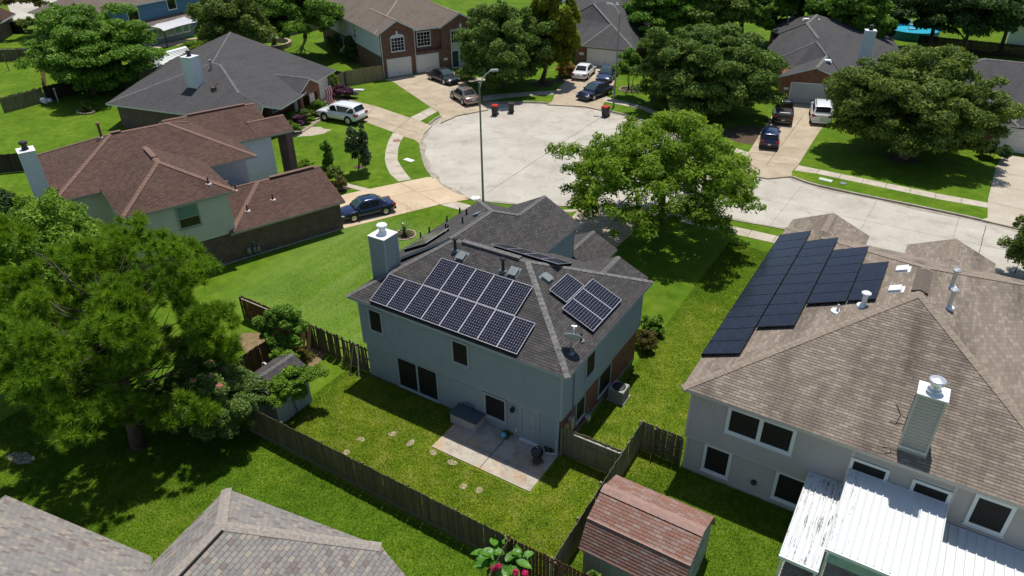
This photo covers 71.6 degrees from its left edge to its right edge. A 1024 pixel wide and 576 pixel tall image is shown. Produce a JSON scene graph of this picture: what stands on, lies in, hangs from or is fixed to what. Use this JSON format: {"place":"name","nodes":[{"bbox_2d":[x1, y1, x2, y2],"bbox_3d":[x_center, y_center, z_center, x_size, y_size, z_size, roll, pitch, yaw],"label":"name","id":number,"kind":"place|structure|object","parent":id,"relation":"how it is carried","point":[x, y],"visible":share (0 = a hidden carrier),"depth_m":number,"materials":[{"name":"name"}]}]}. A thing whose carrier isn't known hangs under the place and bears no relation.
{"place":"outdoors","nodes":[
{"label":"outdoors","id":0,"kind":"place"},
{"bbox_2d":[8,0,56,20],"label":"pavement","id":1,"kind":"structure","parent":0,"point":[19,10],"depth_m":139.20,"materials":[{"name":"concrete"}]},
{"bbox_2d":[321,97,431,142],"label":"driveway","id":2,"kind":"structure","parent":0,"point":[405,126],"depth_m":77.86,"materials":[{"name":"concrete"}]},
{"bbox_2d":[316,100,367,124],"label":"parked car","id":3,"kind":"object","parent":2,"relation":"on","point":[348,112],"visible":1,"depth_m":77.25,"materials":[{"name":"white paint"}]},
{"bbox_2d":[385,133,410,180],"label":"sidewalk","id":4,"kind":"structure","parent":0,"point":[397,172],"depth_m":68.20,"materials":[{"name":"concrete"}]},
{"bbox_2d":[340,177,469,227],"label":"driveway","id":5,"kind":"structure","parent":0,"point":[427,192],"depth_m":61.04,"materials":[{"name":"concrete"}]},
{"bbox_2d":[340,193,396,221],"bbox_3d":[-11.904,-6.646,57.636,4.735,1.548,1.898,-16,35,-24],"label":"parked car","id":6,"kind":"object","parent":5,"relation":"on","point":[355,209],"visible":0.94,"depth_m":57.10,"materials":[{"name":"blue paint"}]},
{"bbox_2d":[384,70,487,122],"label":"driveway","id":7,"kind":"structure","parent":0,"point":[435,94],"depth_m":86.90,"materials":[{"name":"concrete"}]},
{"bbox_2d":[426,67,460,84],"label":"parked car","id":8,"kind":"object","parent":7,"relation":"on","point":[445,75],"visible":1,"depth_m":90.70,"materials":[{"name":"grey paint"}]},
{"bbox_2d":[449,86,478,105],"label":"parked car","id":9,"kind":"object","parent":7,"relation":"on","point":[464,95],"visible":0.99,"depth_m":82.85,"materials":[{"name":"brown paint"}]},
{"bbox_2d":[0,0,1023,575],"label":"ground","id":10,"kind":"structure","parent":0,"point":[672,262],"depth_m":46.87,"materials":[{"name":"green plant"}]},
{"bbox_2d":[0,8,15,41],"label":"neighbour house","id":11,"kind":"structure","parent":10,"relation":"on","point":[6,30],"depth_m":116.95,"materials":[{"name":"red"}]},
{"bbox_2d":[0,153,23,172],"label":"board fence","id":12,"kind":"object","parent":10,"relation":"on","point":[9,162],"visible":0.72,"depth_m":66.18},
{"bbox_2d":[0,188,23,265],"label":"broadleaf tree","id":13,"kind":"object","parent":10,"relation":"on","point":[6,200],"visible":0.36,"depth_m":46.91,"materials":[{"name":"green plant"}]},
{"bbox_2d":[0,87,46,113],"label":"board fence","id":14,"kind":"object","parent":10,"relation":"on","point":[19,100],"visible":1,"depth_m":83.33,"materials":[{"name":"wood"}]},
{"bbox_2d":[0,187,130,297],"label":"broadleaf tree","id":15,"kind":"object","parent":10,"relation":"on","point":[50,216],"visible":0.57,"depth_m":38.31,"materials":[{"name":"green plant"}]},
{"bbox_2d":[42,76,124,99],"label":"board fence","id":16,"kind":"object","parent":10,"relation":"on","point":[63,89],"visible":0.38,"depth_m":86.97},
{"bbox_2d":[13,2,168,95],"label":"broadleaf tree","id":17,"kind":"object","parent":10,"relation":"on","point":[85,46],"visible":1,"depth_m":83.72,"materials":[{"name":"green plant"}]},
{"bbox_2d":[27,0,198,46],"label":"two storey house","id":18,"kind":"structure","parent":10,"relation":"on","point":[153,12],"depth_m":111.31,"materials":[{"name":"blue paint"}]},
{"bbox_2d":[0,208,246,451],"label":"pine tree","id":19,"kind":"object","parent":10,"relation":"on","point":[109,334],"visible":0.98,"depth_m":32.37,"materials":[{"name":"green plant"}]},
{"bbox_2d":[128,46,188,82],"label":"long shed","id":20,"kind":"structure","parent":10,"relation":"on","point":[176,52],"depth_m":91.41,"materials":[{"name":"white metal"}]},
{"bbox_2d":[15,102,344,286],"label":"two storey house","id":21,"kind":"structure","parent":10,"relation":"on","point":[219,186],"depth_m":52.23,"materials":[{"name":"brick"}]},
{"bbox_2d":[174,202,202,230],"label":"window","id":22,"kind":"structure","parent":21,"relation":"in","point":[188,216],"depth_m":47.97,"materials":[{"name":"green glass"}]},
{"bbox_2d":[135,358,269,441],"bbox_3d":[-15.052,5.318,35.320,6.406,4.533,4.881,18,36,27],"label":"crape myrtle","id":23,"kind":"object","parent":10,"relation":"on","point":[236,390],"visible":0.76,"depth_m":34.47,"materials":[{"name":"green plant"}]},
{"bbox_2d":[0,487,405,575],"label":"single storey house","id":24,"kind":"structure","parent":10,"relation":"on","point":[228,532],"depth_m":25.79,"materials":[{"name":"grey"}]},
{"bbox_2d":[105,32,335,127],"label":"single storey house","id":25,"kind":"structure","parent":10,"relation":"on","point":[229,69],"depth_m":76.91,"materials":[{"name":"grey brick"}]},
{"bbox_2d":[185,0,276,45],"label":"broadleaf tree","id":26,"kind":"object","parent":10,"relation":"on","point":[215,19],"visible":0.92,"depth_m":89.92,"materials":[{"name":"green plant"}]},
{"bbox_2d":[238,295,280,332],"bbox_3d":[-14.701,1.931,43.360,5.290,1.790,0.173,18,36,27],"label":"board fence","id":27,"kind":"object","parent":10,"relation":"on","point":[252,309],"visible":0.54,"depth_m":44.05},
{"bbox_2d":[236,328,300,372],"bbox_3d":[-13.843,3.652,40.527,0.176,1.790,4.691,18,36,28],"label":"board fence","id":28,"kind":"object","parent":10,"relation":"on","point":[254,358],"visible":0.33,"depth_m":39.84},
{"bbox_2d":[253,353,311,423],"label":"garden shed","id":29,"kind":"structure","parent":10,"relation":"on","point":[284,413],"depth_m":36.73,"materials":[{"name":"grey"}]},
{"bbox_2d":[261,363,329,414],"bbox_3d":[-11.220,5.430,36.663,3.750,2.834,1.969,-27,40,-36],"label":"tree","id":30,"kind":"object","parent":10,"relation":"on","point":[278,383],"visible":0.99,"depth_m":36.06,"materials":[{"name":"green plant"}]},
{"bbox_2d":[258,0,344,38],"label":"broadleaf tree","id":31,"kind":"object","parent":10,"relation":"on","point":[302,14],"visible":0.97,"depth_m":96.95,"materials":[{"name":"green plant"}]},
{"bbox_2d":[299,346,328,366],"bbox_3d":[-12.291,4.288,41.160,2.107,0.001,4.085,18,36,27],"label":"soil bed","id":32,"kind":"object","parent":10,"relation":"on","point":[317,358],"visible":0.27,"depth_m":41.51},
{"bbox_2d":[252,303,308,350],"bbox_3d":[-12.758,2.621,39.915,3.241,4.269,2.666,18,36,27],"label":"vine tree","id":33,"kind":"object","parent":32,"relation":"on","point":[283,316],"visible":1,"depth_m":38.95,"materials":[{"name":"green plant"}]},
{"bbox_2d":[306,322,369,372],"bbox_3d":[-10.126,3.346,40.918,5.241,1.830,0.221,18,36,28],"label":"board fence","id":34,"kind":"object","parent":10,"relation":"on","point":[321,344],"visible":0.88,"depth_m":40.84,"materials":[{"name":"wood"}]},
{"bbox_2d":[344,123,371,167],"bbox_3d":[-14.041,-12.637,64.527,2.476,4.745,2.954,-10,33,-15],"label":"magnolia tree","id":35,"kind":"object","parent":10,"relation":"on","point":[356,143],"visible":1,"depth_m":63.72,"materials":[{"name":"green plant"}]},
{"bbox_2d":[345,65,383,85],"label":"board fence","id":36,"kind":"object","parent":10,"relation":"on","point":[364,75],"visible":1,"depth_m":91.15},
{"bbox_2d":[247,410,509,548],"bbox_3d":[-6.759,8.561,32.355,15.590,1.790,0.183,17,36,27],"label":"board fence","id":37,"kind":"object","parent":10,"relation":"on","point":[450,521],"visible":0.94,"depth_m":31.89,"materials":[{"name":"wood"}]},
{"bbox_2d":[322,0,469,77],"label":"two storey house","id":38,"kind":"structure","parent":10,"relation":"on","point":[394,38],"depth_m":94.78,"materials":[{"name":"brown brick"}]},
{"bbox_2d":[386,56,411,77],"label":"garage door","id":39,"kind":"structure","parent":38,"relation":"in","point":[401,66],"depth_m":93.67,"materials":[{"name":"white paint"}]},
{"bbox_2d":[416,52,438,72],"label":"garage door","id":40,"kind":"structure","parent":38,"relation":"in","point":[425,62],"depth_m":95.38,"materials":[{"name":"white paint"}]},
{"bbox_2d":[432,423,558,491],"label":"patio","id":41,"kind":"structure","parent":10,"relation":"on","point":[513,449],"depth_m":34.63,"materials":[{"name":"concrete"}]},
{"bbox_2d":[449,402,485,432],"bbox_3d":[-2.276,6.662,36.329,1.660,0.700,0.920,18,36,27],"label":"deck box","id":42,"kind":"object","parent":41,"relation":"on","point":[467,418],"visible":1,"depth_m":36.07,"materials":[{"name":"plastic"}]},
{"bbox_2d":[346,195,653,454],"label":"two storey house","id":43,"kind":"structure","parent":10,"relation":"on","point":[543,388],"depth_m":36.64,"materials":[{"name":"grey brick"}]},
{"bbox_2d":[366,307,384,336],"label":"window","id":44,"kind":"structure","parent":43,"relation":"in","point":[375,319],"depth_m":37.46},
{"bbox_2d":[396,355,440,403],"bbox_3d":[-5.015,4.857,37.887,2.840,2.090,0.145,18,36,27],"label":"window","id":45,"kind":"structure","parent":43,"relation":"in","point":[413,377],"depth_m":37.87,"materials":[{"name":"glass"}]},
{"bbox_2d":[370,258,535,356],"bbox_3d":[-2.658,0.494,35.421,8.920,0.200,3.740,18,60,27],"label":"solar array","id":46,"kind":"object","parent":43,"relation":"on","point":[459,309],"visible":1,"depth_m":35.08,"materials":[{"name":"blue glass"}]},
{"bbox_2d":[450,338,470,369],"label":"window","id":47,"kind":"structure","parent":43,"relation":"in","point":[460,356],"depth_m":34.94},
{"bbox_2d":[483,391,507,425],"bbox_3d":[-0.835,6.007,35.521,1.450,1.590,0.145,18,36,27],"label":"window","id":48,"kind":"structure","parent":43,"relation":"in","point":[495,408],"depth_m":35.51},
{"bbox_2d":[519,405,538,445],"bbox_3d":[0.830,6.741,34.719,1.100,2.200,0.190,18,36,27],"label":"door","id":49,"kind":"structure","parent":43,"relation":"in","point":[520,407],"depth_m":34.78,"materials":[{"name":"metal"}]},
{"bbox_2d":[491,244,571,265],"bbox_3d":[0.995,-1.746,37.679,4.120,0.200,1.620,18,12,27],"label":"solar array","id":50,"kind":"object","parent":43,"relation":"on","point":[533,255],"visible":1,"depth_m":37.44,"materials":[{"name":"black glass"}]},
{"bbox_2d":[549,273,583,304],"bbox_3d":[2.709,0.045,35.344,1.080,0.200,1.880,37,42,12],"label":"solar array","id":51,"kind":"object","parent":43,"relation":"on","point":[567,287],"visible":1,"depth_m":35.24,"materials":[{"name":"blue glass"}]},
{"bbox_2d":[562,279,621,332],"bbox_3d":[3.969,0.857,35.135,1.870,0.200,3.270,37,42,12],"label":"solar array","id":52,"kind":"object","parent":43,"relation":"on","point":[591,305],"visible":1,"depth_m":35.01,"materials":[{"name":"blue glass"}]},
{"bbox_2d":[596,361,611,399],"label":"window","id":53,"kind":"structure","parent":43,"relation":"in","point":[604,379],"depth_m":37.40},
{"bbox_2d":[470,536,534,575],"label":"flowering plant","id":54,"kind":"object","parent":10,"relation":"on","point":[515,555],"visible":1,"depth_m":27.73,"materials":[{"name":"green plant"}]},
{"bbox_2d":[452,0,557,88],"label":"oak tree","id":55,"kind":"object","parent":10,"relation":"on","point":[500,37],"visible":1,"depth_m":83.46,"materials":[{"name":"green plant"}]},
{"bbox_2d":[508,538,590,575],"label":"board fence","id":56,"kind":"object","parent":10,"relation":"on","point":[563,569],"visible":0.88,"depth_m":27.94,"materials":[{"name":"wood"}]},
{"bbox_2d":[529,0,582,83],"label":"cypress tree","id":57,"kind":"object","parent":10,"relation":"on","point":[566,17],"visible":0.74,"depth_m":86.22,"materials":[{"name":"green plant"}]},
{"bbox_2d":[560,427,621,473],"bbox_3d":[3.703,7.771,33.401,3.140,1.840,0.181,17,36,27],"label":"board fence","id":58,"kind":"object","parent":10,"relation":"on","point":[594,453],"visible":0.91,"depth_m":33.48,"materials":[{"name":"wood"}]},
{"bbox_2d":[550,420,642,575],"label":"board fence","id":59,"kind":"object","parent":10,"relation":"on","point":[568,549],"visible":0.8,"depth_m":30.00,"materials":[{"name":"wood"}]},
{"bbox_2d":[565,0,651,66],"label":"single storey house","id":60,"kind":"structure","parent":10,"relation":"on","point":[597,27],"depth_m":98.17,"materials":[{"name":"grey brick"}]},
{"bbox_2d":[587,48,623,66],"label":"garage door","id":61,"kind":"structure","parent":60,"relation":"in","point":[597,57],"depth_m":96.74,"materials":[{"name":"white paint"}]},
{"bbox_2d":[606,380,630,406],"bbox_3d":[5.700,5.546,37.924,1.000,0.880,1.000,18,36,27],"label":"air conditioner","id":62,"kind":"object","parent":10,"relation":"on","point":[618,392],"visible":1,"depth_m":37.67,"materials":[{"name":"metal"}]},
{"bbox_2d":[610,47,645,88],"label":"slim tree","id":63,"kind":"object","parent":10,"relation":"on","point":[630,56],"visible":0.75,"depth_m":82.41,"materials":[{"name":"green plant"}]},
{"bbox_2d":[635,329,658,349],"bbox_3d":[7.821,3.015,41.608,1.624,1.426,1.693,18,36,27],"label":"shrub","id":64,"kind":"object","parent":10,"relation":"on","point":[646,339],"visible":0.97,"depth_m":41.25,"materials":[{"name":"brown plant"}]},
{"bbox_2d":[579,475,715,575],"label":"barn shed","id":65,"kind":"structure","parent":10,"relation":"on","point":[631,528],"depth_m":27.43,"materials":[{"name":"red"}]},
{"bbox_2d":[640,420,657,452],"bbox_3d":[6.590,7.197,34.304,0.740,1.820,0.169,18,36,27],"label":"board fence","id":66,"kind":"object","parent":10,"relation":"on","point":[647,439],"visible":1,"depth_m":34.24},
{"bbox_2d":[640,314,665,333],"bbox_3d":[8.500,2.198,42.888,1.546,1.472,1.743,-9,32,-13],"label":"shrub","id":67,"kind":"object","parent":10,"relation":"on","point":[652,323],"visible":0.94,"depth_m":42.60,"materials":[{"name":"green plant"}]},
{"bbox_2d":[544,109,766,242],"bbox_3d":[10.997,-8.341,51.940,15.437,10.143,14.305,18,36,27],"label":"ash tree","id":68,"kind":"object","parent":10,"relation":"on","point":[667,166],"visible":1,"depth_m":48.71,"materials":[{"name":"green plant"}]},
{"bbox_2d":[622,0,702,41],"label":"broadleaf tree","id":69,"kind":"object","parent":10,"relation":"on","point":[659,13],"visible":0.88,"depth_m":98.83,"materials":[{"name":"green plant"}]},
{"bbox_2d":[651,427,683,465],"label":"wooden gate","id":70,"kind":"structure","parent":10,"relation":"on","point":[662,447],"depth_m":33.76,"materials":[{"name":"wood"}]},
{"bbox_2d":[628,21,789,115],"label":"oak tree","id":71,"kind":"object","parent":10,"relation":"on","point":[730,66],"visible":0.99,"depth_m":74.53,"materials":[{"name":"green plant"}]},
{"bbox_2d":[670,0,755,26],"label":"broadleaf tree","id":72,"kind":"object","parent":10,"relation":"on","point":[719,12],"visible":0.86,"depth_m":96.53,"materials":[{"name":"green plant"}]},
{"bbox_2d":[722,125,762,144],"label":"mulch bed","id":73,"kind":"object","parent":10,"relation":"on","point":[749,134],"visible":0.77,"depth_m":73.72,"materials":[{"name":"soil"}]},
{"bbox_2d":[717,0,781,34],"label":"broadleaf tree","id":74,"kind":"object","parent":10,"relation":"on","point":[758,13],"visible":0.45,"depth_m":99.97,"materials":[{"name":"green plant"}]},
{"bbox_2d":[769,0,854,18],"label":"broadleaf tree","id":75,"kind":"object","parent":10,"relation":"on","point":[787,9],"visible":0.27,"depth_m":100.05,"materials":[{"name":"green plant"}]},
{"bbox_2d":[778,552,858,575],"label":"terrace","id":76,"kind":"structure","parent":10,"relation":"on","point":[830,569],"depth_m":28.84,"materials":[{"name":"concrete"}]},
{"bbox_2d":[776,468,1023,575],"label":"patio cover","id":77,"kind":"object","parent":76,"relation":"on","point":[859,523],"visible":1,"depth_m":26.64,"materials":[{"name":"white metal"}]},
{"bbox_2d":[759,14,899,103],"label":"single storey house","id":78,"kind":"structure","parent":10,"relation":"on","point":[814,51],"depth_m":86.12,"materials":[{"name":"grey brick"}]},
{"bbox_2d":[788,82,833,103],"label":"garage door","id":79,"kind":"structure","parent":78,"relation":"in","point":[799,92],"depth_m":81.48,"materials":[{"name":"metal"}]},
{"bbox_2d":[804,0,898,37],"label":"broadleaf tree","id":80,"kind":"object","parent":10,"relation":"on","point":[867,13],"visible":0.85,"depth_m":94.28,"materials":[{"name":"green plant"}]},
{"bbox_2d":[680,213,1023,550],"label":"two storey house","id":81,"kind":"structure","parent":10,"relation":"on","point":[910,377],"depth_m":30.02,"materials":[{"name":"beige paint"}]},
{"bbox_2d":[699,444,732,480],"bbox_3d":[9.351,7.919,32.466,1.360,1.710,0.145,18,36,27],"label":"window","id":82,"kind":"structure","parent":81,"relation":"in","point":[716,462],"depth_m":32.48,"materials":[{"name":"glass"}]},
{"bbox_2d":[723,407,797,457],"bbox_3d":[10.572,6.090,30.294,2.950,1.510,0.145,18,36,27],"label":"window","id":83,"kind":"structure","parent":81,"relation":"in","point":[758,431],"depth_m":30.28,"materials":[{"name":"glass"}]},
{"bbox_2d":[769,471,804,507],"bbox_3d":[12.229,8.842,30.918,1.730,1.730,0.145,18,36,27],"label":"window","id":84,"kind":"structure","parent":81,"relation":"in","point":[786,489],"depth_m":31.05,"materials":[{"name":"glass"}]},
{"bbox_2d":[701,231,888,356],"bbox_3d":[15.115,-0.271,35.866,6.700,0.200,14.080,-6,23,38],"label":"solar array","id":85,"kind":"object","parent":81,"relation":"on","point":[739,323],"visible":0.99,"depth_m":35.45,"materials":[{"name":"glass"}]},
{"bbox_2d":[843,457,890,483],"bbox_3d":[14.247,7.695,28.604,1.430,1.760,0.115,18,36,27],"label":"window","id":86,"kind":"structure","parent":81,"relation":"in","point":[857,464],"depth_m":28.28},
{"bbox_2d":[909,478,952,503],"bbox_3d":[16.111,8.288,27.598,1.370,1.760,0.115,18,36,27],"label":"window","id":87,"kind":"structure","parent":81,"relation":"in","point":[919,486],"depth_m":27.26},
{"bbox_2d":[961,494,1017,538],"bbox_3d":[17.790,8.465,26.450,1.380,1.620,0.145,18,36,27],"label":"window","id":88,"kind":"structure","parent":81,"relation":"in","point":[990,516],"depth_m":26.45,"materials":[{"name":"glass"}]},
{"bbox_2d":[888,0,927,29],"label":"broadleaf tree","id":89,"kind":"object","parent":10,"relation":"on","point":[908,11],"visible":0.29,"depth_m":96.03,"materials":[{"name":"green plant"}]},
{"bbox_2d":[892,24,940,41],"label":"swimming pool","id":90,"kind":"structure","parent":10,"relation":"on","point":[904,33],"depth_m":109.01,"materials":[{"name":"liquid"}]},
{"bbox_2d":[822,43,1023,159],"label":"oak tree","id":91,"kind":"object","parent":10,"relation":"on","point":[941,105],"visible":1,"depth_m":62.86,"materials":[{"name":"green plant"}]},
{"bbox_2d":[897,1,980,46],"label":"broadleaf tree","id":92,"kind":"object","parent":10,"relation":"on","point":[906,21],"visible":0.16,"depth_m":99.60,"materials":[{"name":"green plant"}]},
{"bbox_2d":[914,0,1023,50],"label":"broadleaf tree","id":93,"kind":"object","parent":10,"relation":"on","point":[1002,15],"visible":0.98,"depth_m":91.78,"materials":[{"name":"green plant"}]},
{"bbox_2d":[917,35,1023,58],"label":"board fence","id":94,"kind":"object","parent":10,"relation":"on","point":[977,47],"visible":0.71,"depth_m":100.62,"materials":[{"name":"wood"}]},
{"bbox_2d":[931,58,1023,153],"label":"single storey house","id":95,"kind":"structure","parent":10,"relation":"on","point":[1012,72],"depth_m":72.59,"materials":[{"name":"grey brick"}]},
{"bbox_2d":[1004,128,1023,153],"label":"garage door","id":96,"kind":"structure","parent":95,"relation":"in","point":[1015,141],"depth_m":67.80,"materials":[{"name":"white paint"}]},
{"bbox_2d":[976,138,1013,158],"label":"shrub","id":97,"kind":"object","parent":10,"relation":"on","point":[1005,151],"visible":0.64,"depth_m":65.98,"materials":[{"name":"green plant"}]},
{"bbox_2d":[996,214,1023,273],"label":"tree","id":98,"kind":"object","parent":10,"relation":"on","point":[1014,251],"visible":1,"depth_m":47.63,"materials":[{"name":"green plant"}]},
{"bbox_2d":[483,90,555,100],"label":"sidewalk","id":99,"kind":"structure","parent":0,"point":[497,96],"depth_m":86.39,"materials":[{"name":"concrete"}]},
{"bbox_2d":[547,67,616,110],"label":"driveway","id":100,"kind":"structure","parent":0,"point":[568,89],"depth_m":85.78,"materials":[{"name":"concrete"}]},
{"bbox_2d":[575,81,613,100],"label":"parked car","id":101,"kind":"object","parent":100,"relation":"on","point":[592,90],"visible":1,"depth_m":84.27,"materials":[{"name":"blue paint"}]},
{"bbox_2d":[572,204,653,247],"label":"driveway","id":102,"kind":"structure","parent":0,"point":[602,226],"depth_m":55.71,"materials":[{"name":"concrete"}]},
{"bbox_2d":[654,212,778,242],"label":"sidewalk","id":103,"kind":"structure","parent":0,"point":[758,235],"depth_m":54.31,"materials":[{"name":"concrete"}]},
{"bbox_2d":[423,104,1023,277],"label":"street","id":104,"kind":"structure","parent":0,"point":[455,163],"depth_m":63.40,"materials":[{"name":"concrete"}]},
{"bbox_2d":[419,101,1022,279],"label":"kerb","id":105,"kind":"structure","parent":104,"relation":"on","point":[827,187],"depth_m":60.06,"materials":[{"name":"concrete"}]},
{"bbox_2d":[421,103,1023,279],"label":"gutter","id":106,"kind":"object","parent":104,"relation":"on","point":[426,159],"visible":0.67,"depth_m":61.45,"materials":[{"name":"concrete"}]},
{"bbox_2d":[746,103,833,178],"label":"driveway","id":107,"kind":"structure","parent":0,"point":[798,135],"depth_m":69.95,"materials":[{"name":"concrete"}]},
{"bbox_2d":[759,126,780,148],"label":"parked car","id":108,"kind":"object","parent":107,"relation":"on","point":[769,136],"visible":1,"depth_m":69.20,"materials":[{"name":"blue paint"}]},
{"bbox_2d":[772,99,793,123],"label":"pickup truck","id":109,"kind":"object","parent":107,"relation":"on","point":[783,114],"visible":0.84,"depth_m":75.77,"materials":[{"name":"black paint"}]},
{"bbox_2d":[809,98,832,123],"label":"parked car","id":110,"kind":"object","parent":107,"relation":"on","point":[820,110],"visible":0.91,"depth_m":75.07,"materials":[{"name":"white paint"}]},
{"bbox_2d":[794,165,987,207],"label":"sidewalk","id":111,"kind":"structure","parent":0,"point":[896,187],"depth_m":61.55,"materials":[{"name":"concrete"}]},
{"bbox_2d":[981,156,1023,227],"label":"driveway","id":112,"kind":"structure","parent":0,"point":[1006,201],"depth_m":60.40,"materials":[{"name":"concrete"}]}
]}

